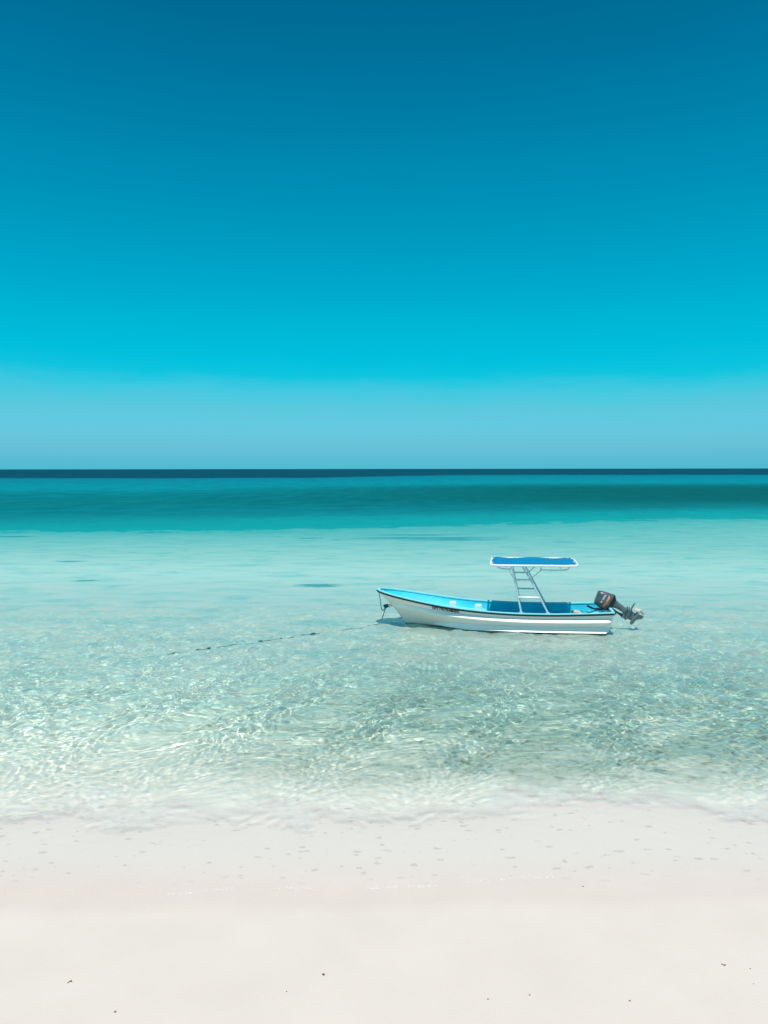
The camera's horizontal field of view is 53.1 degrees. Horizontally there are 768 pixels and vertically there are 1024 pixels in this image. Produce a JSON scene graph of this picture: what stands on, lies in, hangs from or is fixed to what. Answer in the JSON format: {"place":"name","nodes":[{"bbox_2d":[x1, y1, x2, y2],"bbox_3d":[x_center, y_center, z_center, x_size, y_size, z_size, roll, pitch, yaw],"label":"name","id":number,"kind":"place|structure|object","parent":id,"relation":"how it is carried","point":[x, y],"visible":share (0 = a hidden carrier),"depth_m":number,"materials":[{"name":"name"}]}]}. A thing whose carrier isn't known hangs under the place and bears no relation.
{"place":"outdoors","nodes":[
{"label":"outdoors","id":0,"kind":"place"},
{"bbox_2d":[0,468,767,835],"bbox_3d":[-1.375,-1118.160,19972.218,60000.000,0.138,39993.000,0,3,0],"label":"sea","id":1,"kind":"structure","parent":0,"point":[116,586],"depth_m":20.69,"materials":[{"name":"liquid"}]},
{"bbox_2d":[377,556,643,633],"bbox_3d":[3.663,2.533,22.893,7.874,2.243,2.034,0,3,9],"label":"motor boat","id":2,"kind":"object","parent":1,"relation":"on","point":[596,616],"visible":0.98,"depth_m":22.34,"materials":[{"name":"white plastic"}]},
{"bbox_2d":[167,594,389,654],"bbox_3d":[-3.018,3.052,21.217,7.823,1.082,0.300,-2,4,-35],"label":"mooring rope","id":3,"kind":"object","parent":2,"relation":"hanging from","point":[385,606],"visible":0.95,"depth_m":21.85,"materials":[{"name":"black fabric"}]},
{"bbox_2d":[0,774,767,1023],"bbox_3d":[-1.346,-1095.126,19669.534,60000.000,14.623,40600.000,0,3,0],"label":"beach","id":4,"kind":"structure","parent":0,"point":[660,916],"depth_m":8.06,"materials":[{"name":"white sand"}]},
{"bbox_2d":[0,0,767,468],"label":"sky","id":5,"kind":"structure","parent":0,"point":[235,234],"materials":[{"name":"blue"}]}
]}

